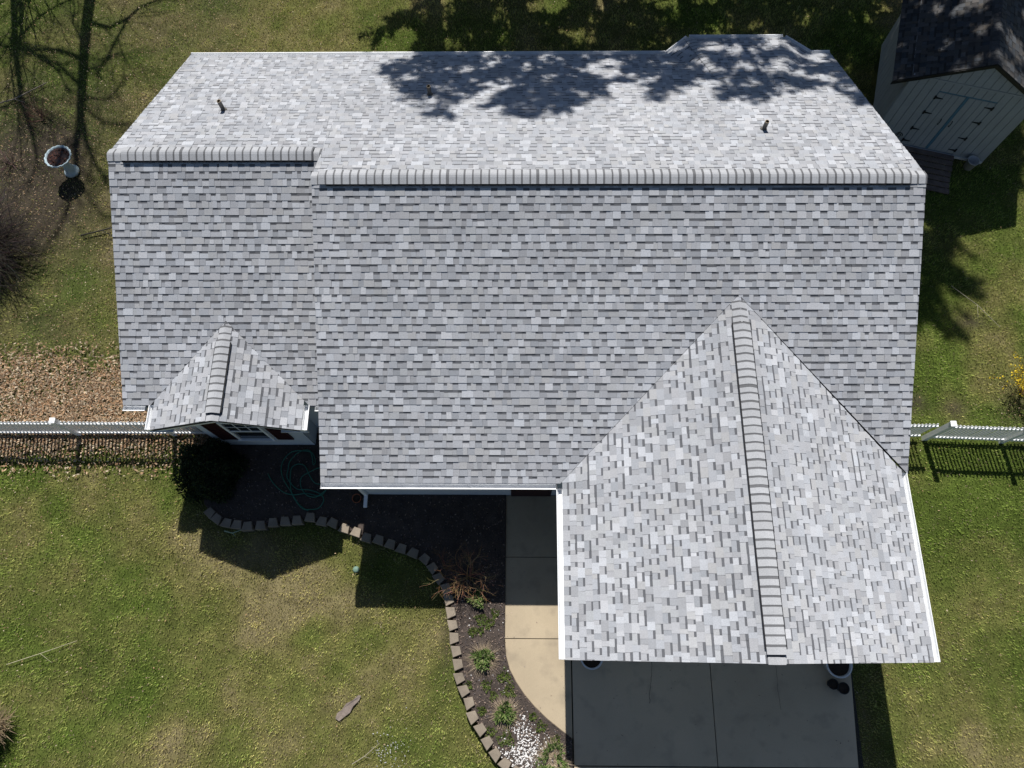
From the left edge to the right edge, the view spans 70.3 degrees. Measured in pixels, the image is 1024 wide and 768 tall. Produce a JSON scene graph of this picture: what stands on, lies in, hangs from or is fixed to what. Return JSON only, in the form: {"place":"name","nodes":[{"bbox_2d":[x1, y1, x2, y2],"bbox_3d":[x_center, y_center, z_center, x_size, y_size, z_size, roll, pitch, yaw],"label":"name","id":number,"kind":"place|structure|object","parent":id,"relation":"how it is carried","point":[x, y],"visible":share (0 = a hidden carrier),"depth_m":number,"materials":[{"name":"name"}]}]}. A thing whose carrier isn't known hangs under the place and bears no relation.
{"place":"outdoors","nodes":[
{"label":"outdoors","id":0,"kind":"place"},
{"bbox_2d":[0,0,1023,767],"bbox_3d":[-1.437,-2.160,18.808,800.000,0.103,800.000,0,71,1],"label":"lawn","id":1,"kind":"structure","parent":0,"point":[32,144],"depth_m":16.88,"materials":[{"name":"green plant"}]},
{"bbox_2d":[0,699,16,748],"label":"ornamental grass","id":2,"kind":"object","parent":1,"relation":"on","point":[2,721],"depth_m":15.39,"materials":[{"name":"beige plant"}]},
{"bbox_2d":[0,138,32,175],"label":"bare shrub","id":3,"kind":"object","parent":1,"relation":"on","point":[5,166],"visible":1,"depth_m":20.26,"materials":[{"name":"brown plant"}]},
{"bbox_2d":[0,82,46,103],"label":"fallen stick","id":4,"kind":"object","parent":1,"relation":"on","point":[21,95],"visible":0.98,"depth_m":21.05,"materials":[{"name":"brown wood"}]},
{"bbox_2d":[17,83,53,127],"bbox_3d":[-13.399,-7.722,20.462,1.102,0.864,1.447,-23,72,-7],"label":"bare shrub","id":5,"kind":"object","parent":1,"relation":"on","point":[36,114],"visible":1,"depth_m":20.61,"materials":[{"name":"brown plant"}]},
{"bbox_2d":[0,175,73,309],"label":"weeping shrub","id":6,"kind":"object","parent":1,"relation":"on","point":[3,229],"visible":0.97,"depth_m":18.92,"materials":[{"name":"brown plant"}]},
{"bbox_2d":[6,641,74,664],"bbox_3d":[-10.318,6.044,15.973,1.534,0.031,0.293,-18,71,-5],"label":"fallen stick","id":7,"kind":"object","parent":1,"relation":"on","point":[39,653],"visible":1,"depth_m":15.99,"materials":[{"name":"brown wood"}]},
{"bbox_2d":[44,145,79,177],"bbox_3d":[-12.256,-6.035,19.923,0.727,0.724,0.730,0,71,1],"label":"bird bath","id":8,"kind":"object","parent":1,"relation":"on","point":[58,156],"visible":1,"depth_m":19.67,"materials":[{"name":"grey concrete"}]},
{"bbox_2d":[81,227,111,235],"bbox_3d":[-10.913,-4.067,19.532,1.314,0.046,0.282,-16,71,-5],"label":"fallen stick","id":9,"kind":"object","parent":1,"relation":"on","point":[96,231],"visible":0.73,"depth_m":19.52,"materials":[{"name":"brown wood"}]},
{"bbox_2d":[0,418,205,436],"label":"picket fence","id":10,"kind":"object","parent":1,"relation":"on","point":[55,426],"visible":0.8,"depth_m":17.23,"materials":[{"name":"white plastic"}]},
{"bbox_2d":[335,695,360,720],"bbox_3d":[-3.514,6.966,15.646,0.708,0.080,0.208,-40,75,-12],"label":"flat stone","id":11,"kind":"object","parent":1,"relation":"on","point":[346,710],"visible":1,"depth_m":15.62,"materials":[{"name":"beige stone"}]},
{"bbox_2d":[353,566,358,572],"bbox_3d":[-3.558,4.226,16.568,0.150,0.060,0.150,0,71,1],"label":"valve cover","id":12,"kind":"object","parent":1,"relation":"on","point":[355,569],"visible":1,"depth_m":16.55,"materials":[{"name":"green plastic"}]},
{"bbox_2d":[203,507,518,767],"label":"garden edging","id":13,"kind":"object","parent":1,"relation":"on","point":[472,716],"visible":1,"depth_m":16.52,"materials":[{"name":"stone"}]},
{"bbox_2d":[204,432,572,767],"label":"garden bed","id":14,"kind":"object","parent":1,"relation":"on","point":[469,505],"visible":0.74,"depth_m":16.82,"materials":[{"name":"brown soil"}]},
{"bbox_2d":[171,437,249,503],"bbox_3d":[-7.076,1.849,16.759,1.758,1.378,1.702,0,71,1],"label":"evergreen shrub","id":15,"kind":"object","parent":14,"relation":"on","point":[191,456],"visible":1,"depth_m":16.67,"materials":[{"name":"green plant"}]},
{"bbox_2d":[267,449,326,510],"bbox_3d":[-4.898,2.258,17.145,1.510,0.056,1.138,42,76,14],"label":"garden hose","id":16,"kind":"object","parent":14,"relation":"on","point":[292,494],"visible":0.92,"depth_m":17.11,"materials":[{"name":"rubber"}]},
{"bbox_2d":[352,494,360,502],"bbox_3d":[-3.600,2.675,16.922,0.214,0.200,0.214,0,71,1],"label":"flower pot","id":17,"kind":"object","parent":14,"relation":"on","point":[356,498],"visible":1,"depth_m":16.85,"materials":[{"name":"ceramic"}]},
{"bbox_2d":[431,539,457,579],"bbox_3d":[-1.450,3.886,16.206,0.487,0.733,1.196,-34,74,-11],"label":"bare shrub","id":18,"kind":"object","parent":14,"relation":"on","point":[449,569],"visible":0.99,"depth_m":16.28,"materials":[{"name":"brown plant"}]},
{"bbox_2d":[424,542,500,601],"bbox_3d":[-1.083,4.141,15.959,1.829,1.025,1.368,0,71,1],"label":"bare shrub","id":19,"kind":"object","parent":14,"relation":"on","point":[466,574],"visible":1,"depth_m":16.04,"materials":[{"name":"brown plant"}]},
{"bbox_2d":[463,680,472,688],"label":"weed","id":20,"kind":"object","parent":14,"relation":"on","point":[470,687],"visible":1,"depth_m":15.63,"materials":[{"name":"green plant"}]},
{"bbox_2d":[467,626,476,637],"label":"weed","id":21,"kind":"object","parent":14,"relation":"on","point":[473,630],"visible":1,"depth_m":15.98,"materials":[{"name":"green plant"}]},
{"bbox_2d":[465,589,485,608],"bbox_3d":[-0.816,4.758,16.118,0.481,0.215,0.480,0,71,1],"label":"perennial","id":22,"kind":"object","parent":14,"relation":"on","point":[477,603],"visible":0.91,"depth_m":16.11,"materials":[{"name":"green plant"}]},
{"bbox_2d":[473,613,485,625],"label":"weed","id":23,"kind":"object","parent":14,"relation":"on","point":[480,616],"visible":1,"depth_m":16.07,"materials":[{"name":"green plant"}]},
{"bbox_2d":[477,626,484,636],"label":"weed","id":24,"kind":"object","parent":14,"relation":"on","point":[481,628],"visible":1,"depth_m":15.99,"materials":[{"name":"green plant"}]},
{"bbox_2d":[477,706,486,715],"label":"weed","id":25,"kind":"object","parent":14,"relation":"on","point":[481,708],"visible":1,"depth_m":15.46,"materials":[{"name":"green plant"}]},
{"bbox_2d":[464,637,501,678],"bbox_3d":[-0.616,5.934,15.693,0.990,0.273,0.977,0,71,1],"label":"perennial","id":26,"kind":"object","parent":14,"relation":"on","point":[486,654],"visible":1,"depth_m":15.71,"materials":[{"name":"green plant"}]},
{"bbox_2d":[480,680,491,693],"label":"weed","id":27,"kind":"object","parent":14,"relation":"on","point":[488,687],"visible":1,"depth_m":15.63,"materials":[{"name":"green plant"}]},
{"bbox_2d":[484,617,495,629],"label":"weed","id":28,"kind":"object","parent":14,"relation":"on","point":[487,621],"visible":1,"depth_m":16.05,"materials":[{"name":"green plant"}]},
{"bbox_2d":[485,726,497,736],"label":"weed","id":29,"kind":"object","parent":14,"relation":"on","point":[491,729],"visible":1,"depth_m":15.33,"materials":[{"name":"green plant"}]},
{"bbox_2d":[489,691,498,702],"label":"weed","id":30,"kind":"object","parent":14,"relation":"on","point":[494,693],"visible":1,"depth_m":15.55,"materials":[{"name":"green plant"}]},
{"bbox_2d":[490,608,499,618],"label":"weed","id":31,"kind":"object","parent":14,"relation":"on","point":[495,614],"visible":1,"depth_m":16.11,"materials":[{"name":"green plant"}]},
{"bbox_2d":[497,666,512,683],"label":"weed","id":32,"kind":"object","parent":14,"relation":"on","point":[503,674],"visible":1,"depth_m":15.68,"materials":[{"name":"green plant"}]},
{"bbox_2d":[488,695,522,737],"bbox_3d":[-0.183,6.979,15.329,0.914,0.257,0.968,0,71,1],"label":"perennial","id":33,"kind":"object","parent":14,"relation":"on","point":[506,707],"visible":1,"depth_m":15.36,"materials":[{"name":"green plant"}]},
{"bbox_2d":[496,726,514,747],"bbox_3d":[-0.145,7.413,15.284,0.416,0.071,0.433,0,71,1],"label":"weed","id":34,"kind":"object","parent":14,"relation":"on","point":[508,737],"visible":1,"depth_m":15.28,"materials":[{"name":"green plant"}]},
{"bbox_2d":[500,684,516,696],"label":"weed","id":35,"kind":"object","parent":14,"relation":"on","point":[510,690],"visible":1,"depth_m":15.58,"materials":[{"name":"green plant"}]},
{"bbox_2d":[468,613,568,767],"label":"pebbles","id":36,"kind":"object","parent":14,"relation":"on","point":[525,756],"visible":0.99,"depth_m":15.23,"materials":[{"name":"white gravel"}]},
{"bbox_2d":[529,712,537,720],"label":"weed","id":37,"kind":"object","parent":14,"relation":"on","point":[530,716],"visible":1,"depth_m":15.41,"materials":[{"name":"green plant"}]},
{"bbox_2d":[536,720,547,731],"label":"weed","id":38,"kind":"object","parent":14,"relation":"on","point":[543,729],"visible":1,"depth_m":15.34,"materials":[{"name":"green plant"}]},
{"bbox_2d":[530,736,574,767],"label":"perennial","id":39,"kind":"object","parent":14,"relation":"on","point":[551,746],"visible":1,"depth_m":15.12,"materials":[{"name":"green plant"}]},
{"bbox_2d":[550,734,559,743],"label":"weed","id":40,"kind":"object","parent":14,"relation":"on","point":[558,740],"visible":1,"depth_m":15.26,"materials":[{"name":"green plant"}]},
{"bbox_2d":[0,0,1023,766],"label":"fallen leaves","id":41,"kind":"object","parent":1,"relation":"on","point":[82,414],"visible":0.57,"depth_m":17.93,"materials":[{"name":"brown plant"}]},
{"bbox_2d":[107,34,939,664],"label":"house","id":42,"kind":"structure","parent":1,"relation":"on","point":[469,272],"depth_m":14.07,"materials":[{"name":"grey"}]},
{"bbox_2d":[216,422,275,440],"bbox_3d":[-5.921,1.053,16.232,0.870,1.390,0.095,0,71,1],"label":"window","id":43,"kind":"structure","parent":42,"relation":"in","point":[241,432],"depth_m":16.38,"materials":[{"name":"white glass"}]},
{"bbox_2d":[402,489,481,489],"bbox_3d":[-1.584,2.149,15.763,1.800,1.310,0.050,0,71,1],"label":"window","id":44,"kind":"structure","parent":42,"relation":"in","point":[402,489],"depth_m":16.32,"materials":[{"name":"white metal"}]},
{"bbox_2d":[511,489,551,495],"bbox_3d":[0.430,2.301,16.061,0.920,2.040,0.105,0,71,1],"label":"front door","id":45,"kind":"structure","parent":42,"relation":"in","point":[514,492],"depth_m":16.59,"materials":[{"name":"black metal"}]},
{"bbox_2d":[910,423,938,436],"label":"garden gate","id":46,"kind":"structure","parent":1,"relation":"on","point":[917,430],"depth_m":16.72,"materials":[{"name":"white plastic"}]},
{"bbox_2d":[903,145,953,194],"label":"shed ramp","id":47,"kind":"structure","parent":1,"relation":"on","point":[922,163],"depth_m":19.87,"materials":[{"name":"brown wood"}]},
{"bbox_2d":[873,0,1023,163],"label":"garden shed","id":48,"kind":"structure","parent":1,"relation":"on","point":[950,78],"depth_m":18.20,"materials":[{"name":"grey wood"}]},
{"bbox_2d":[901,92,965,147],"bbox_3d":[11.007,-6.883,19.094,0.692,1.980,0.086,14,71,6],"label":"door","id":49,"kind":"structure","parent":48,"relation":"in","point":[943,105],"depth_m":19.02,"materials":[{"name":"grey wood"}]},
{"bbox_2d":[928,98,996,152],"bbox_3d":[11.737,-6.694,19.019,0.692,1.980,0.086,14,71,6],"label":"door","id":50,"kind":"structure","parent":48,"relation":"in","point":[971,114],"depth_m":18.95,"materials":[{"name":"grey wood"}]},
{"bbox_2d":[963,155,979,170],"bbox_3d":[12.510,-6.005,19.827,0.320,0.320,0.316,0,71,1],"label":"bucket","id":51,"kind":"object","parent":1,"relation":"on","point":[972,161],"visible":1,"depth_m":19.78,"materials":[{"name":"grey metal"}]},
{"bbox_2d":[921,421,1023,443],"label":"picket fence","id":52,"kind":"object","parent":1,"relation":"on","point":[1011,434],"visible":1,"depth_m":16.86,"materials":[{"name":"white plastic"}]},
{"bbox_2d":[952,286,999,326],"bbox_3d":[11.754,-1.950,18.512,0.265,0.031,1.521,-35,74,-11],"label":"fallen stick","id":53,"kind":"object","parent":1,"relation":"on","point":[976,304],"visible":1,"depth_m":18.53,"materials":[{"name":"brown wood"}]},
{"bbox_2d":[989,353,1023,396],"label":"forsythia bush","id":54,"kind":"object","parent":1,"relation":"on","point":[1019,384],"visible":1,"depth_m":17.39,"materials":[{"name":"yellow plant"}]},
{"bbox_2d":[505,495,572,738],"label":"garden path","id":55,"kind":"structure","parent":0,"point":[542,676],"depth_m":16.21,"materials":[{"name":"concrete"}]},
{"bbox_2d":[571,660,863,767],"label":"driveway","id":56,"kind":"structure","parent":0,"point":[721,706],"depth_m":15.45,"materials":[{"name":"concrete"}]},
{"bbox_2d":[581,660,602,669],"bbox_3d":[1.709,5.908,15.710,0.490,0.340,0.490,0,71,1],"label":"planter","id":57,"kind":"object","parent":56,"relation":"on","point":[591,664],"visible":0.34,"depth_m":15.55,"materials":[{"name":"ceramic"}]},
{"bbox_2d":[506,501,848,764],"bbox_3d":[2.773,6.562,15.631,8.738,0.034,4.667,27,73,10],"label":"path debris","id":58,"kind":"object","parent":56,"relation":"on","point":[646,693],"visible":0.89,"depth_m":15.61,"materials":[{"name":"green plant"}]},
{"bbox_2d":[827,678,838,689],"bbox_3d":[6.846,6.418,15.559,0.224,0.170,0.224,0,71,1],"label":"nursery pot","id":59,"kind":"object","parent":56,"relation":"on","point":[832,683],"visible":1,"depth_m":15.50,"materials":[{"name":"black plastic"}]},
{"bbox_2d":[823,663,852,677],"bbox_3d":[6.927,5.999,15.573,0.551,0.420,0.551,0,71,1],"label":"planter","id":60,"kind":"object","parent":56,"relation":"on","point":[840,670],"visible":0.53,"depth_m":15.39,"materials":[{"name":"ceramic"}]},
{"bbox_2d":[837,682,849,694],"bbox_3d":[7.046,6.490,15.521,0.245,0.190,0.245,0,71,1],"label":"nursery pot","id":61,"kind":"object","parent":56,"relation":"on","point":[843,688],"visible":1,"depth_m":15.45,"materials":[{"name":"black plastic"}]}
]}

